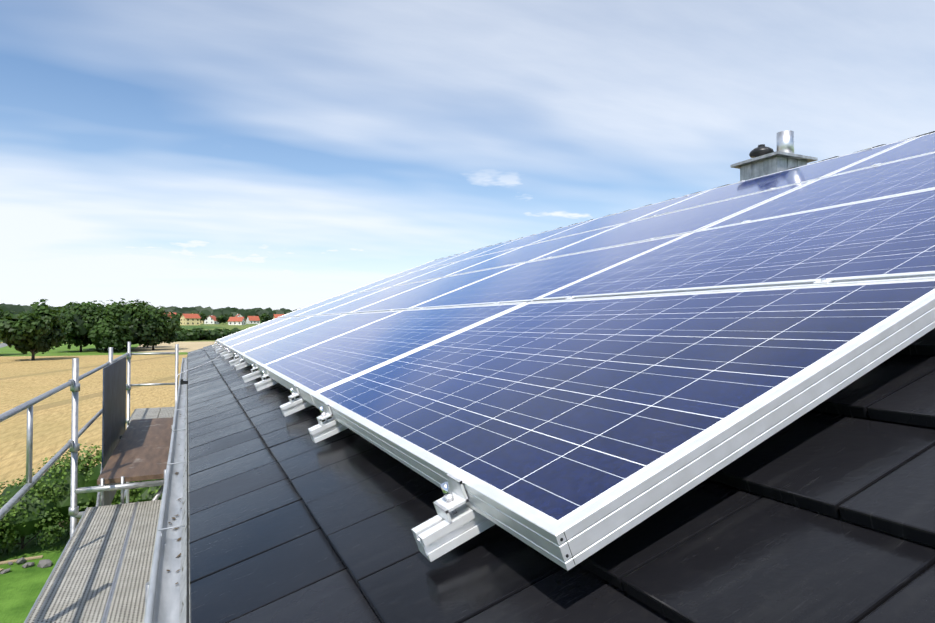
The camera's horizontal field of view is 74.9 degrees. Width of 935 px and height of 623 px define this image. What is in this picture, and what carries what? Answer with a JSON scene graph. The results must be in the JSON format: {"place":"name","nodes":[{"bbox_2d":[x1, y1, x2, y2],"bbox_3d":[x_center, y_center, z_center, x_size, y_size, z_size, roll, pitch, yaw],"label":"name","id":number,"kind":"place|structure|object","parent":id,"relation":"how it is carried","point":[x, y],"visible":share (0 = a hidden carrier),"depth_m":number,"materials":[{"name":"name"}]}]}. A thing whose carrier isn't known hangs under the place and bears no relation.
{"place":"outdoors","nodes":[
{"label":"outdoors","id":0,"kind":"place"},
{"bbox_2d":[0,321,260,622],"bbox_3d":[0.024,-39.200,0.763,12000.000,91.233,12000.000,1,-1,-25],"label":"ground","id":1,"kind":"structure","parent":0,"point":[24,378],"depth_m":45.70,"materials":[{"name":"beige soil"}]},
{"bbox_2d":[0,306,5,339],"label":"oak tree","id":2,"kind":"object","parent":1,"relation":"on","point":[1,314],"visible":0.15,"depth_m":114.62,"materials":[{"name":"green plant"}]},
{"bbox_2d":[0,521,18,548],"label":"hedge bush","id":3,"kind":"object","parent":1,"relation":"on","point":[4,538],"visible":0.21,"depth_m":15.78,"materials":[{"name":"green plant"}]},
{"bbox_2d":[0,555,42,571],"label":"timber offcuts","id":4,"kind":"object","parent":1,"relation":"on","point":[27,558],"visible":0.75,"depth_m":15.78,"materials":[{"name":"beige wood"}]},
{"bbox_2d":[0,557,52,573],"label":"rubble pile","id":5,"kind":"object","parent":1,"relation":"on","point":[43,563],"visible":0.92,"depth_m":15.40,"materials":[{"name":"grey stone"}]},
{"bbox_2d":[0,299,66,359],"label":"oak tree","id":6,"kind":"object","parent":1,"relation":"on","point":[39,329],"visible":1,"depth_m":98.47,"materials":[{"name":"green plant"}]},
{"bbox_2d":[0,469,69,554],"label":"hedge bush","id":7,"kind":"object","parent":1,"relation":"on","point":[32,511],"visible":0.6,"depth_m":16.28,"materials":[{"name":"green plant"}]},
{"bbox_2d":[1,443,101,534],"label":"hedge bush","id":8,"kind":"object","parent":1,"relation":"on","point":[58,473],"visible":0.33,"depth_m":17.17,"materials":[{"name":"green plant"}]},
{"bbox_2d":[54,302,105,351],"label":"oak tree","id":9,"kind":"object","parent":1,"relation":"on","point":[78,323],"visible":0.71,"depth_m":127.12,"materials":[{"name":"green plant"}]},
{"bbox_2d":[0,342,178,608],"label":"scaffold tubes","id":10,"kind":"object","parent":1,"relation":"on","point":[73,444],"visible":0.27,"depth_m":5.05},
{"bbox_2d":[26,500,160,622],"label":"scaffold planks","id":11,"kind":"object","parent":10,"relation":"on","point":[78,586],"visible":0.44,"depth_m":3.78,"materials":[{"name":"grey metal"}]},
{"bbox_2d":[24,502,138,622],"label":"scaffold plank edges","id":12,"kind":"object","parent":11,"relation":"attached to","point":[108,603],"visible":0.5,"depth_m":3.77,"materials":[{"name":"grey metal"}]},
{"bbox_2d":[102,356,126,505],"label":"scaffold panel","id":13,"kind":"object","parent":10,"relation":"attached to","point":[114,407],"visible":0.71,"depth_m":6.69,"materials":[{"name":"grey metal"}]},
{"bbox_2d":[97,417,173,484],"bbox_3d":[-3.615,1.475,6.874,0.550,0.040,3.550,1,-1,-25],"label":"scaffold board","id":14,"kind":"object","parent":10,"relation":"on","point":[140,452],"depth_m":6.20,"materials":[{"name":"brown wood"}]},
{"bbox_2d":[127,407,174,425],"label":"steel scaffold planks","id":15,"kind":"object","parent":10,"relation":"on","point":[152,413],"visible":0.61,"depth_m":9.22,"materials":[{"name":"grey metal"}]},
{"bbox_2d":[74,301,111,348],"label":"oak tree","id":16,"kind":"object","parent":1,"relation":"on","point":[95,305],"visible":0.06,"depth_m":140.66,"materials":[{"name":"green plant"}]},
{"bbox_2d":[82,300,106,350],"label":"oak tree","id":17,"kind":"object","parent":1,"relation":"on","point":[98,308],"visible":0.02,"depth_m":133.57,"materials":[{"name":"green plant"}]},
{"bbox_2d":[77,445,136,521],"bbox_3d":[-10.556,5.331,17.984,2.187,2.735,2.242,1,-1,-25],"label":"hedge bush","id":18,"kind":"object","parent":1,"relation":"on","point":[93,474],"visible":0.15,"depth_m":17.50,"materials":[{"name":"green plant"}]},
{"bbox_2d":[87,315,137,350],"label":"oak tree","id":19,"kind":"object","parent":1,"relation":"on","point":[107,332],"visible":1,"depth_m":124.46,"materials":[{"name":"green plant"}]},
{"bbox_2d":[106,298,146,309],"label":"oak tree","id":20,"kind":"object","parent":1,"relation":"on","point":[137,301],"visible":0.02,"depth_m":144.77,"materials":[{"name":"green plant"}]},
{"bbox_2d":[99,301,160,344],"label":"oak tree","id":21,"kind":"object","parent":1,"relation":"on","point":[135,314],"visible":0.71,"depth_m":131.53,"materials":[{"name":"green plant"}]},
{"bbox_2d":[111,478,163,504],"bbox_3d":[-9.310,5.369,18.415,2.757,2.677,3.181,1,-1,-25],"label":"hedge bush","id":22,"kind":"object","parent":1,"relation":"on","point":[142,494],"visible":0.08,"depth_m":17.33,"materials":[{"name":"green plant"}]},
{"bbox_2d":[0,303,301,319],"bbox_3d":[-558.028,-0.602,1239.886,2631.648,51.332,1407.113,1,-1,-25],"label":"distant forest","id":23,"kind":"object","parent":1,"relation":"on","point":[207,311],"visible":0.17,"depth_m":862.75,"materials":[{"name":"green plant"}]},
{"bbox_2d":[139,301,163,347],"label":"oak tree","id":24,"kind":"object","parent":1,"relation":"on","point":[145,303],"depth_m":151.49,"materials":[{"name":"green plant"}]},
{"bbox_2d":[134,306,181,349],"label":"oak tree","id":25,"kind":"object","parent":1,"relation":"on","point":[167,333],"visible":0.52,"depth_m":136.69,"materials":[{"name":"green plant"}]},
{"bbox_2d":[173,313,181,323],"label":"tree","id":26,"kind":"object","parent":1,"relation":"on","point":[178,316],"visible":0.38,"depth_m":479.20,"materials":[{"name":"green plant"}]},
{"bbox_2d":[176,331,181,340],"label":"bush","id":27,"kind":"object","parent":1,"relation":"on","point":[179,336],"visible":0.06,"depth_m":206.49,"materials":[{"name":"green plant"}]},
{"bbox_2d":[175,328,198,340],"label":"bush","id":28,"kind":"object","parent":1,"relation":"on","point":[188,335],"visible":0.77,"depth_m":211.34,"materials":[{"name":"green plant"}]},
{"bbox_2d":[186,355,188,622],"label":"roof deck","id":29,"kind":"structure","parent":1,"relation":"on","point":[187,608],"depth_m":1.70,"materials":[{"name":"black"}]},
{"bbox_2d":[158,357,186,546],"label":"gutter brackets","id":30,"kind":"object","parent":29,"relation":"attached to","point":[164,543],"visible":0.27,"depth_m":1.81,"materials":[{"name":"silver metal"}]},
{"bbox_2d":[144,358,185,622],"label":"gutter","id":31,"kind":"object","parent":30,"relation":"on","point":[163,602],"visible":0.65,"depth_m":1.79,"materials":[{"name":"metal"}]},
{"bbox_2d":[167,379,185,583],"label":"gutter leaf litter","id":32,"kind":"object","parent":31,"relation":"in","point":[175,518],"visible":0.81,"depth_m":1.95,"materials":[{"name":"brown plant"}]},
{"bbox_2d":[180,379,187,384],"bbox_3d":[-2.659,0.660,5.733,0.068,0.050,0.030,1,-1,-25],"label":"black gutter clip","id":33,"kind":"object","parent":31,"relation":"attached to","point":[182,382],"visible":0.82,"depth_m":5.72,"materials":[{"name":"black plastic"}]},
{"bbox_2d":[179,358,189,622],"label":"eave flashing","id":34,"kind":"object","parent":30,"relation":"on","point":[183,593],"visible":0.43,"depth_m":1.71,"materials":[{"name":"grey metal"}]},
{"bbox_2d":[188,328,934,622],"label":"roof tiles","id":35,"kind":"object","parent":29,"relation":"on","point":[823,512],"visible":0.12,"depth_m":0.97,"materials":[{"name":"black tile"}]},
{"bbox_2d":[177,356,219,376],"bbox_3d":[-3.080,0.599,7.155,0.038,0.286,0.879,0,-1,15],"label":"earthing wire","id":36,"kind":"object","parent":35,"relation":"attached to","point":[198,366],"visible":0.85,"depth_m":7.01,"materials":[{"name":"metal"}]},
{"bbox_2d":[212,343,494,561],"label":"mounting rails","id":37,"kind":"object","parent":35,"relation":"attached to","point":[436,536],"visible":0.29,"depth_m":1.03,"materials":[{"name":"metal"}]},
{"bbox_2d":[217,317,289,345],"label":"solar panel","id":38,"kind":"object","parent":37,"relation":"on","point":[247,330],"visible":0.42,"depth_m":9.22,"materials":[{"name":"glass"}]},
{"bbox_2d":[222,316,310,350],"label":"solar panel","id":39,"kind":"object","parent":37,"relation":"on","point":[259,332],"visible":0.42,"depth_m":7.70,"materials":[{"name":"glass"}]},
{"bbox_2d":[229,313,346,357],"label":"solar panel","id":40,"kind":"object","parent":37,"relation":"on","point":[275,335],"visible":0.69,"depth_m":6.13,"materials":[{"name":"glass"}]},
{"bbox_2d":[277,293,354,317],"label":"solar panel","id":41,"kind":"object","parent":37,"relation":"attached to","point":[311,307],"visible":0.4,"depth_m":9.66,"materials":[{"name":"glass"}]},
{"bbox_2d":[240,310,402,371],"bbox_3d":[-1.195,0.202,4.745,1.000,0.050,1.651,-22,8,-23],"label":"solar panel","id":42,"kind":"object","parent":37,"relation":"on","point":[297,342],"visible":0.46,"depth_m":4.58,"materials":[{"name":"glass"}]},
{"bbox_2d":[293,287,388,316],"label":"solar panel","id":43,"kind":"object","parent":37,"relation":"on","point":[333,304],"visible":0.46,"depth_m":8.12,"materials":[{"name":"glass"}]},
{"bbox_2d":[335,271,414,296],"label":"solar panel","id":44,"kind":"object","parent":37,"relation":"on","point":[373,284],"visible":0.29,"depth_m":10.10,"materials":[{"name":"glass"}]},
{"bbox_2d":[316,278,438,314],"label":"solar panel","id":45,"kind":"object","parent":37,"relation":"on","point":[362,302],"visible":0.46,"depth_m":6.55,"materials":[{"name":"glass"}]},
{"bbox_2d":[261,302,526,405],"bbox_3d":[-0.499,0.171,3.228,1.000,0.050,1.651,-23,8,-23],"label":"solar panel","id":46,"kind":"object","parent":37,"relation":"on","point":[311,370],"visible":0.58,"depth_m":2.96,"materials":[{"name":"glass"}]},
{"bbox_2d":[358,261,457,292],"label":"solar panel","id":47,"kind":"object","parent":37,"relation":"on","point":[398,280],"visible":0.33,"depth_m":8.54,"materials":[{"name":"glass"}]},
{"bbox_2d":[387,251,468,277],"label":"solar panel","id":48,"kind":"object","parent":37,"relation":"on","point":[425,265],"visible":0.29,"depth_m":10.48,"materials":[{"name":"glass"}]},
{"bbox_2d":[350,262,524,312],"bbox_3d":[-0.331,-0.156,5.152,1.000,0.052,1.651,-22,8,-23],"label":"solar panel","id":49,"kind":"object","parent":37,"relation":"on","point":[418,295],"visible":0.56,"depth_m":4.99,"materials":[{"name":"glass"}]},
{"bbox_2d":[394,246,522,285],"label":"solar panel","id":50,"kind":"object","parent":37,"relation":"on","point":[451,269],"visible":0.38,"depth_m":6.96,"materials":[{"name":"glass"}]},
{"bbox_2d":[420,238,519,269],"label":"solar panel","id":51,"kind":"object","parent":37,"relation":"on","point":[466,255],"visible":0.4,"depth_m":8.95,"materials":[{"name":"glass"}]},
{"bbox_2d":[464,219,593,259],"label":"solar panel","id":52,"kind":"object","parent":37,"relation":"on","point":[524,241],"visible":0.38,"depth_m":7.40,"materials":[{"name":"glass"}]},
{"bbox_2d":[444,223,624,276],"bbox_3d":[0.535,-0.514,5.555,1.000,0.050,1.651,-22,8,-23],"label":"solar panel","id":53,"kind":"object","parent":37,"relation":"on","point":[527,253],"visible":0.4,"depth_m":5.39,"materials":[{"name":"glass"}]},
{"bbox_2d":[214,147,880,522],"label":"panel clamps","id":54,"kind":"object","parent":37,"relation":"attached to","point":[456,479],"visible":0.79,"depth_m":1.04,"materials":[{"name":"metal"}]},
{"bbox_2d":[215,163,875,514],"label":"clamp bolts","id":55,"kind":"object","parent":54,"relation":"attached to","point":[447,492],"visible":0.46,"depth_m":1.43,"materials":[{"name":"silver metal"}]},
{"bbox_2d":[408,233,688,308],"bbox_3d":[0.367,-0.185,3.632,1.000,0.050,1.651,-22,8,-23],"label":"solar panel","id":56,"kind":"object","parent":37,"relation":"on","point":[530,281],"visible":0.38,"depth_m":3.41,"materials":[{"name":"glass"}]},
{"bbox_2d":[526,189,710,245],"bbox_3d":[1.401,-0.872,5.959,1.000,0.050,1.651,-22,8,-23],"label":"solar panel","id":57,"kind":"object","parent":37,"relation":"on","point":[617,218],"visible":0.46,"depth_m":5.83,"materials":[{"name":"glass"}]},
{"bbox_2d":[311,276,934,570],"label":"solar panel","id":58,"kind":"object","parent":37,"relation":"on","point":[567,435],"visible":0.96,"depth_m":1.17,"materials":[{"name":"glass"}]},
{"bbox_2d":[528,179,816,261],"bbox_3d":[1.232,-0.542,4.038,1.000,0.050,1.651,-22,8,-23],"label":"solar panel","id":59,"kind":"object","parent":37,"relation":"on","point":[690,220],"visible":0.62,"depth_m":3.82,"materials":[{"name":"glass"}]},
{"bbox_2d":[533,188,934,301],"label":"solar panel","id":60,"kind":"object","parent":37,"relation":"on","point":[889,237],"visible":0.73,"depth_m":1.96,"materials":[{"name":"glass"}]},
{"bbox_2d":[630,137,915,221],"bbox_3d":[2.098,-0.900,4.441,1.000,0.051,1.651,-22,8,-23],"label":"solar panel","id":61,"kind":"object","parent":37,"relation":"on","point":[812,171],"visible":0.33,"depth_m":4.25,"materials":[{"name":"glass"}]},
{"bbox_2d":[698,152,934,230],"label":"solar panel","id":62,"kind":"object","parent":37,"relation":"on","point":[911,174],"visible":0.52,"depth_m":2.79,"materials":[{"name":"glass"}]},
{"bbox_2d":[822,132,934,177],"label":"solar panel","id":63,"kind":"object","parent":37,"relation":"on","point":[920,145],"visible":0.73,"depth_m":3.43,"materials":[{"name":"glass"}]},
{"bbox_2d":[436,131,934,259],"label":"ridge tiles","id":64,"kind":"object","parent":35,"relation":"on","point":[729,184],"visible":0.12,"depth_m":5.37,"materials":[{"name":"grey tile"}]},
{"bbox_2d":[730,151,817,180],"bbox_3d":[2.831,-1.125,5.702,0.592,0.585,0.640,1,-1,-25],"label":"chimney stack","id":65,"kind":"object","parent":29,"relation":"on","point":[767,164],"visible":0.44,"depth_m":5.56,"materials":[{"name":"grey metal"}]},
{"bbox_2d":[749,144,773,157],"bbox_3d":[2.795,-1.499,5.803,0.216,0.175,0.216,1,-1,-25],"label":"chimney cowl","id":66,"kind":"object","parent":65,"relation":"on","point":[760,149],"visible":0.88,"depth_m":5.73,"materials":[{"name":"black plastic"}]},
{"bbox_2d":[776,130,793,153],"bbox_3d":[2.942,-1.535,5.651,0.160,0.240,0.160,1,-1,-25],"label":"chimney pipe","id":67,"kind":"object","parent":65,"relation":"on","point":[785,141],"visible":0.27,"depth_m":5.59,"materials":[{"name":"silver metal"}]},
{"bbox_2d":[180,313,200,324],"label":"village house","id":68,"kind":"structure","parent":1,"relation":"on","point":[190,319],"depth_m":463.16,"materials":[{"name":"yellow paint"}]},
{"bbox_2d":[199,312,206,320],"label":"tree","id":69,"kind":"object","parent":1,"relation":"on","point":[203,316],"visible":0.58,"depth_m":539.02,"materials":[{"name":"green plant"}]},
{"bbox_2d":[191,327,216,340],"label":"hedge","id":70,"kind":"object","parent":1,"relation":"on","point":[208,335],"visible":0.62,"depth_m":218.50,"materials":[{"name":"green plant"}]},
{"bbox_2d":[204,315,218,323],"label":"village house","id":71,"kind":"structure","parent":1,"relation":"on","point":[211,319],"depth_m":521.55,"materials":[{"name":"white paint"}]},
{"bbox_2d":[202,329,229,339],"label":"hedge","id":72,"kind":"object","parent":1,"relation":"on","point":[223,333],"visible":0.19,"depth_m":224.74,"materials":[{"name":"green plant"}]},
{"bbox_2d":[216,315,227,323],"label":"tree","id":73,"kind":"object","parent":1,"relation":"on","point":[222,318],"visible":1,"depth_m":505.38,"materials":[{"name":"green plant"}]},
{"bbox_2d":[215,327,239,334],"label":"hedge","id":74,"kind":"object","parent":1,"relation":"on","point":[235,329],"visible":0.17,"depth_m":230.16,"materials":[{"name":"green plant"}]},
{"bbox_2d":[228,317,245,324],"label":"village house","id":75,"kind":"structure","parent":1,"relation":"on","point":[236,320],"depth_m":484.46,"materials":[{"name":"red tile"}]},
{"bbox_2d":[246,316,259,323],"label":"village house","id":76,"kind":"structure","parent":1,"relation":"on","point":[252,319],"depth_m":551.71,"materials":[{"name":"white paint"}]},
{"bbox_2d":[259,312,270,322],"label":"tree","id":77,"kind":"object","parent":1,"relation":"on","point":[264,317],"visible":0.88,"depth_m":531.78,"materials":[{"name":"green plant"}]},
{"bbox_2d":[273,314,284,318],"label":"village house","id":78,"kind":"structure","parent":1,"relation":"on","point":[276,315],"depth_m":513.77,"materials":[{"name":"red tile"}]},
{"bbox_2d":[0,0,934,310],"label":"sky","id":79,"kind":"structure","parent":0,"point":[292,155],"materials":[{"name":"blue"}]}
]}

